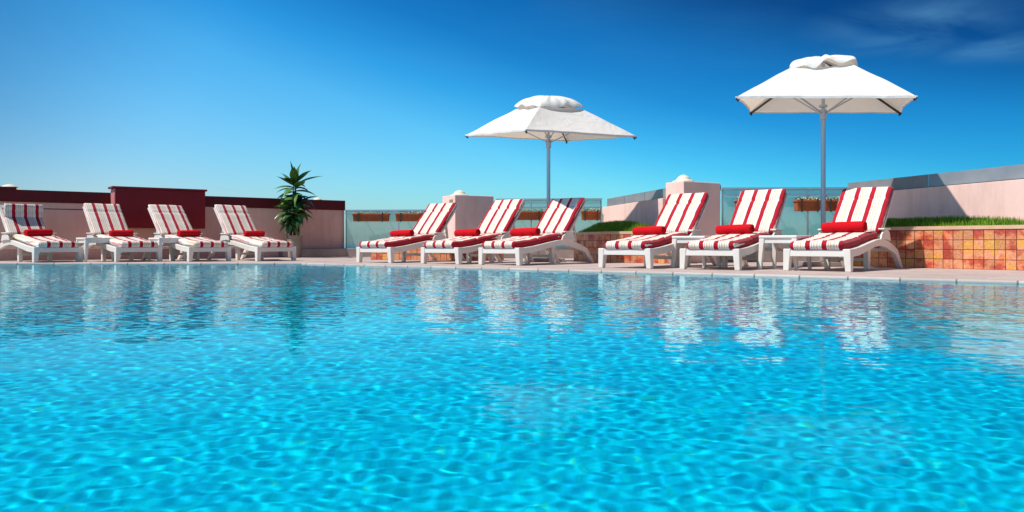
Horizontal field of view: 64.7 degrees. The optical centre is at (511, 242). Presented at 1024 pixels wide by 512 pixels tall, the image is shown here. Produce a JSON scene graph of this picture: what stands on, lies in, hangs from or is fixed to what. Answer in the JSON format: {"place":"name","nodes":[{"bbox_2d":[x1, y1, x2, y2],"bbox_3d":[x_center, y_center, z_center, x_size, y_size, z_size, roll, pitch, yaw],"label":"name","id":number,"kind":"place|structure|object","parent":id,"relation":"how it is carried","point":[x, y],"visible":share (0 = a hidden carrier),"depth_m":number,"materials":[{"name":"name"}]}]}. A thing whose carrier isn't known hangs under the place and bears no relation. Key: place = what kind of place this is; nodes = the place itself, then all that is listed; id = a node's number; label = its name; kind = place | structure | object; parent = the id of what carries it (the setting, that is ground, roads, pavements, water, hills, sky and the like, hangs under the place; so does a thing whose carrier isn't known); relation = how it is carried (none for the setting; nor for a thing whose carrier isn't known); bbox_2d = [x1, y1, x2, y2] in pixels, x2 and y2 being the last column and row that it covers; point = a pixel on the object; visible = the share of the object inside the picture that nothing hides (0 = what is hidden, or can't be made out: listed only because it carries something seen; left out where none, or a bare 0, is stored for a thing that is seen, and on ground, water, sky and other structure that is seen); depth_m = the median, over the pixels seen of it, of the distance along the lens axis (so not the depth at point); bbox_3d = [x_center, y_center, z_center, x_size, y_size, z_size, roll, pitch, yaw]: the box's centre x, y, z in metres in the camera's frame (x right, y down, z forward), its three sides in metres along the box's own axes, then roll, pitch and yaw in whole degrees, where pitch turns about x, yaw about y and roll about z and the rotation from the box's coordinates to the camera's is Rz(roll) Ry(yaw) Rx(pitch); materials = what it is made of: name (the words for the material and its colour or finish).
{"place":"outdoors","nodes":[
{"label":"outdoors","id":0,"kind":"place"},
{"bbox_2d":[0,186,345,259],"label":"parapet wall","id":1,"kind":"structure","parent":0,"point":[321,231],"depth_m":16.68,"materials":[{"name":"pink paint"}]},
{"bbox_2d":[3,184,21,189],"bbox_3d":[-9.470,-0.391,15.220,0.480,1.422,0.480,0,0,-37],"label":"finial post","id":2,"kind":"object","parent":1,"relation":"on","point":[8,185],"visible":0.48,"depth_m":15.15,"materials":[{"name":"beige paint"}]},
{"bbox_2d":[108,186,206,228],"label":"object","id":3,"kind":"structure","parent":1,"relation":"attached to","point":[133,202],"depth_m":15.61,"materials":[{"name":"red paint"}]},
{"bbox_2d":[371,248,503,260],"bbox_3d":[-1.385,0.170,14.850,2.429,0.300,0.604,0,0,21],"label":"tiled planter","id":4,"kind":"object","parent":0,"point":[397,256],"visible":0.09,"depth_m":14.68,"materials":[{"name":"tile"}]},
{"bbox_2d":[442,190,493,237],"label":"pillar","id":5,"kind":"structure","parent":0,"point":[470,212],"depth_m":17.29,"materials":[{"name":"beige paint"}]},
{"bbox_2d":[0,264,1023,511],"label":"water","id":6,"kind":"structure","parent":0,"point":[234,388],"depth_m":1.85,"materials":[{"name":"blue liquid"}]},
{"bbox_2d":[0,257,1023,280],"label":"pool deck","id":7,"kind":"structure","parent":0,"point":[893,272],"depth_m":10.39,"materials":[{"name":"stone"}]},
{"bbox_2d":[0,203,82,262],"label":"sun lounger","id":8,"kind":"object","parent":7,"relation":"on","point":[18,220],"visible":0.9,"depth_m":13.68,"materials":[{"name":"white plastic"}]},
{"bbox_2d":[24,229,52,235],"bbox_3d":[-7.998,-0.170,13.645,0.130,0.120,0.426,0,1,36],"label":"rolled towel","id":9,"kind":"object","parent":8,"relation":"on","point":[38,232],"visible":1,"depth_m":13.60,"materials":[{"name":"red fabric"}]},
{"bbox_2d":[75,237,113,261],"bbox_3d":[-7.050,0.117,13.660,0.472,0.405,0.472,0,0,44],"label":"side table","id":10,"kind":"object","parent":7,"relation":"on","point":[86,241],"visible":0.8,"depth_m":13.47,"materials":[{"name":"white plastic"}]},
{"bbox_2d":[82,203,161,261],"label":"sun lounger","id":11,"kind":"object","parent":7,"relation":"on","point":[103,220],"visible":0.85,"depth_m":14.17,"materials":[{"name":"white plastic"}]},
{"bbox_2d":[109,230,133,235],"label":"rolled towel","id":12,"kind":"object","parent":11,"relation":"on","point":[121,232],"visible":1,"depth_m":13.96,"materials":[{"name":"red fabric"}]},
{"bbox_2d":[148,238,185,261],"bbox_3d":[-5.980,0.117,14.000,0.472,0.405,0.472,0,0,44],"label":"side table","id":13,"kind":"object","parent":7,"relation":"on","point":[160,241],"visible":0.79,"depth_m":13.83,"materials":[{"name":"white plastic"}]},
{"bbox_2d":[141,204,230,261],"bbox_3d":[-5.824,-0.189,14.376,1.970,1.018,0.794,0,0,43],"label":"sun lounger","id":14,"kind":"object","parent":7,"relation":"on","point":[169,221],"visible":0.82,"depth_m":14.40,"materials":[{"name":"white plastic"}]},
{"bbox_2d":[177,230,200,236],"bbox_3d":[-5.705,-0.165,14.264,0.125,0.114,0.406,0,1,39],"label":"rolled towel","id":15,"kind":"object","parent":14,"relation":"on","point":[182,233],"visible":1,"depth_m":14.21,"materials":[{"name":"red fabric"}]},
{"bbox_2d":[207,204,295,260],"bbox_3d":[-4.790,-0.196,14.771,1.970,1.033,0.794,0,0,44],"label":"sun lounger","id":16,"kind":"object","parent":7,"relation":"on","point":[235,221],"visible":0.9,"depth_m":14.75,"materials":[{"name":"white plastic"}]},
{"bbox_2d":[244,231,264,236],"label":"rolled towel","id":17,"kind":"object","parent":16,"relation":"on","point":[254,233],"visible":1,"depth_m":14.61,"materials":[{"name":"red fabric"}]},
{"bbox_2d":[275,161,320,257],"bbox_3d":[-4.552,-0.720,17.192,1.024,2.080,1.137,0,0,-24],"label":"potted plant","id":18,"kind":"object","parent":7,"relation":"on","point":[295,205],"visible":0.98,"depth_m":17.09,"materials":[{"name":"green plant"}]},
{"bbox_2d":[345,210,424,256],"bbox_3d":[-2.576,-0.215,18.330,2.452,1.070,0.280,0,0,2],"label":"glass railing","id":19,"kind":"object","parent":7,"relation":"on","point":[350,252],"visible":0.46,"depth_m":18.31,"materials":[{"name":"teal glass"}]},
{"bbox_2d":[352,211,389,221],"bbox_3d":[-3.167,-0.590,18.199,0.830,0.259,0.283,0,0,0],"label":"flower box","id":20,"kind":"object","parent":19,"relation":"attached to","point":[382,217],"visible":1,"depth_m":18.09,"materials":[{"name":"wood"}]},
{"bbox_2d":[395,211,424,221],"bbox_3d":[-2.247,-0.585,18.159,0.739,0.251,0.283,0,0,0],"label":"flower box","id":21,"kind":"object","parent":19,"relation":"attached to","point":[407,216],"visible":0.81,"depth_m":18.05,"materials":[{"name":"wood"}]},
{"bbox_2d":[356,203,465,262],"bbox_3d":[-1.659,-0.190,13.616,0.794,1.020,1.970,0,0,34],"label":"sun lounger","id":22,"kind":"object","parent":7,"relation":"on","point":[433,221],"visible":0.84,"depth_m":13.59,"materials":[{"name":"white plastic"}]},
{"bbox_2d":[390,230,413,236],"bbox_3d":[-1.835,-0.155,13.467,0.466,0.111,0.122,-2,-1,34],"label":"rolled towel","id":23,"kind":"object","parent":22,"relation":"on","point":[397,233],"visible":1,"depth_m":13.40,"materials":[{"name":"red fabric"}]},
{"bbox_2d":[421,199,533,264],"bbox_3d":[-0.505,-0.198,12.782,0.794,1.036,1.970,0,0,37],"label":"sun lounger","id":24,"kind":"object","parent":7,"relation":"on","point":[499,220],"visible":0.85,"depth_m":12.80,"materials":[{"name":"white plastic"}]},
{"bbox_2d":[454,229,480,235],"bbox_3d":[-0.699,-0.154,12.624,0.466,0.116,0.125,-2,-1,37],"label":"rolled towel","id":25,"kind":"object","parent":24,"relation":"on","point":[468,232],"visible":1,"depth_m":12.56,"materials":[{"name":"red fabric"}]},
{"bbox_2d":[0,263,1023,283],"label":"pool coping","id":26,"kind":"object","parent":7,"relation":"on","point":[818,277],"visible":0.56,"depth_m":8.86,"materials":[{"name":"beige stone"}]},
{"bbox_2d":[478,197,594,265],"bbox_3d":[0.410,-0.193,12.172,0.794,1.025,1.970,0,0,39],"label":"sun lounger","id":27,"kind":"object","parent":7,"relation":"on","point":[557,222],"visible":0.98,"depth_m":12.17,"materials":[{"name":"white plastic"}]},
{"bbox_2d":[510,228,540,235],"bbox_3d":[0.195,-0.158,12.034,0.506,0.125,0.134,-2,-1,39],"label":"rolled towel","id":28,"kind":"object","parent":27,"relation":"on","point":[525,231],"visible":1,"depth_m":11.96,"materials":[{"name":"red fabric"}]},
{"bbox_2d":[496,198,601,257],"bbox_3d":[0.759,-0.295,16.655,2.185,1.230,0.280,0,0,4],"label":"glass railing","id":29,"kind":"object","parent":7,"relation":"on","point":[564,253],"visible":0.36,"depth_m":16.57,"materials":[{"name":"teal glass"}]},
{"bbox_2d":[517,208,544,220],"bbox_3d":[0.320,-0.571,16.529,0.733,0.262,0.282,0,0,0],"label":"flower box","id":30,"kind":"object","parent":29,"relation":"attached to","point":[530,215],"visible":0.69,"depth_m":16.42,"materials":[{"name":"wood"}]},
{"bbox_2d":[581,208,600,220],"bbox_3d":[1.604,-0.575,16.479,0.415,0.270,0.282,0,0,0],"label":"flower box","id":31,"kind":"object","parent":29,"relation":"attached to","point":[588,214],"visible":0.97,"depth_m":16.37,"materials":[{"name":"wood"}]},
{"bbox_2d":[465,95,636,261],"bbox_3d":[0.617,-1.089,13.660,2.120,2.807,2.119,0,0,-29],"label":"parasol","id":32,"kind":"object","parent":7,"relation":"on","point":[548,118],"visible":0.97,"depth_m":13.30,"materials":[{"name":"white fabric"}]},
{"bbox_2d":[574,231,671,263],"bbox_3d":[1.718,0.070,14.106,1.103,0.500,3.884,0,0,-12],"label":"tiled planter","id":33,"kind":"object","parent":7,"relation":"on","point":[591,242],"visible":0.42,"depth_m":13.05,"materials":[{"name":"tile"}]},
{"bbox_2d":[578,220,654,234],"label":"grass","id":34,"kind":"structure","parent":33,"relation":"in","point":[616,225],"depth_m":13.35,"materials":[{"name":"green plant"}]},
{"bbox_2d":[602,188,665,225],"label":"parapet wall","id":35,"kind":"structure","parent":7,"relation":"on","point":[645,207],"depth_m":14.43,"materials":[{"name":"white paint"}]},
{"bbox_2d":[598,192,716,268],"bbox_3d":[2.000,-0.190,10.785,0.794,1.019,1.970,0,0,39],"label":"sun lounger","id":36,"kind":"object","parent":7,"relation":"on","point":[681,214],"visible":0.76,"depth_m":10.79,"materials":[{"name":"white plastic"}]},
{"bbox_2d":[632,226,665,234],"bbox_3d":[1.810,-0.158,10.666,0.456,0.116,0.124,-2,-1,39],"label":"rolled towel","id":37,"kind":"object","parent":36,"relation":"on","point":[650,230],"visible":0.99,"depth_m":10.61,"materials":[{"name":"red fabric"}]},
{"bbox_2d":[666,175,720,262],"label":"pillar","id":38,"kind":"structure","parent":7,"relation":"on","point":[709,222],"depth_m":12.85,"materials":[{"name":"beige paint"}]},
{"bbox_2d":[671,236,720,267],"bbox_3d":[2.360,0.117,10.350,0.472,0.405,0.472,0,0,39],"label":"side table","id":39,"kind":"object","parent":7,"relation":"on","point":[676,240],"visible":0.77,"depth_m":10.28,"materials":[{"name":"white plastic"}]},
{"bbox_2d":[680,189,793,270],"bbox_3d":[2.909,-0.196,10.233,0.794,1.032,1.970,0,0,39],"label":"sun lounger","id":40,"kind":"object","parent":7,"relation":"on","point":[761,211],"visible":0.85,"depth_m":10.31,"materials":[{"name":"white plastic"}]},
{"bbox_2d":[715,224,754,233],"bbox_3d":[2.791,-0.167,10.119,0.476,0.119,0.131,-2,-1,38],"label":"rolled towel","id":41,"kind":"object","parent":40,"relation":"on","point":[736,229],"visible":1,"depth_m":10.06,"materials":[{"name":"red fabric"}]},
{"bbox_2d":[721,187,847,261],"bbox_3d":[4.550,-0.296,13.375,2.141,1.233,0.280,0,0,1],"label":"glass railing","id":42,"kind":"object","parent":7,"relation":"on","point":[767,257],"visible":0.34,"depth_m":13.35,"materials":[{"name":"teal glass"}]},
{"bbox_2d":[792,196,820,211],"bbox_3d":[4.824,-0.631,13.229,0.415,0.268,0.282,0,0,0],"label":"flower box","id":43,"kind":"object","parent":42,"relation":"attached to","point":[802,204],"visible":0.98,"depth_m":13.12,"materials":[{"name":"wood"}]},
{"bbox_2d":[826,196,839,211],"bbox_3d":[5.331,-0.632,13.229,0.517,0.270,0.282,0,0,0],"label":"flower box","id":44,"kind":"object","parent":42,"relation":"attached to","point":[831,204],"visible":0.48,"depth_m":13.12,"materials":[{"name":"wood"}]},
{"bbox_2d":[758,235,811,269],"bbox_3d":[3.250,0.117,9.620,0.472,0.405,0.472,0,0,40],"label":"side table","id":45,"kind":"object","parent":7,"relation":"on","point":[774,240],"visible":0.88,"depth_m":9.56,"materials":[{"name":"white plastic"}]},
{"bbox_2d":[735,54,917,265],"bbox_3d":[4.237,-1.113,11.000,2.119,2.855,2.120,0,0,21],"label":"parasol","id":46,"kind":"object","parent":7,"relation":"on","point":[823,85],"visible":0.97,"depth_m":10.62,"materials":[{"name":"white fabric"}]},
{"bbox_2d":[783,186,902,271],"bbox_3d":[4.018,-0.193,9.701,0.794,1.026,1.970,0,0,42],"label":"sun lounger","id":47,"kind":"object","parent":7,"relation":"on","point":[870,206],"visible":0.95,"depth_m":9.68,"materials":[{"name":"white plastic"}]},
{"bbox_2d":[821,221,866,232],"bbox_3d":[3.961,-0.185,9.640,0.506,0.131,0.144,-2,-1,38],"label":"rolled towel","id":48,"kind":"object","parent":47,"relation":"on","point":[851,226],"visible":1,"depth_m":9.58,"materials":[{"name":"red fabric"}]},
{"bbox_2d":[837,225,1023,270],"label":"tiled planter","id":49,"kind":"object","parent":7,"relation":"on","point":[992,247],"visible":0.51,"depth_m":9.86,"materials":[{"name":"terracotta mosaic tile"},{"name":"soil"},{"name":"grass"}]},
{"bbox_2d":[885,214,1023,229],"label":"grass","id":50,"kind":"structure","parent":49,"relation":"in","point":[950,220],"depth_m":10.10,"materials":[{"name":"green plant"}]},
{"bbox_2d":[848,164,1023,220],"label":"parapet wall","id":51,"kind":"structure","parent":7,"relation":"on","point":[994,192],"depth_m":10.68,"materials":[{"name":"white paint"}]},
{"bbox_2d":[0,0,1023,244],"label":"sky","id":52,"kind":"structure","parent":0,"point":[378,99],"materials":[{"name":"blue"}]},
{"bbox_2d":[344,245,790,248],"bbox_3d":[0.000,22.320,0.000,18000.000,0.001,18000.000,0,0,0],"label":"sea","id":53,"kind":"structure","parent":0,"point":[351,246],"depth_m":4661.02,"materials":[{"name":"blue liquid"}]}
]}

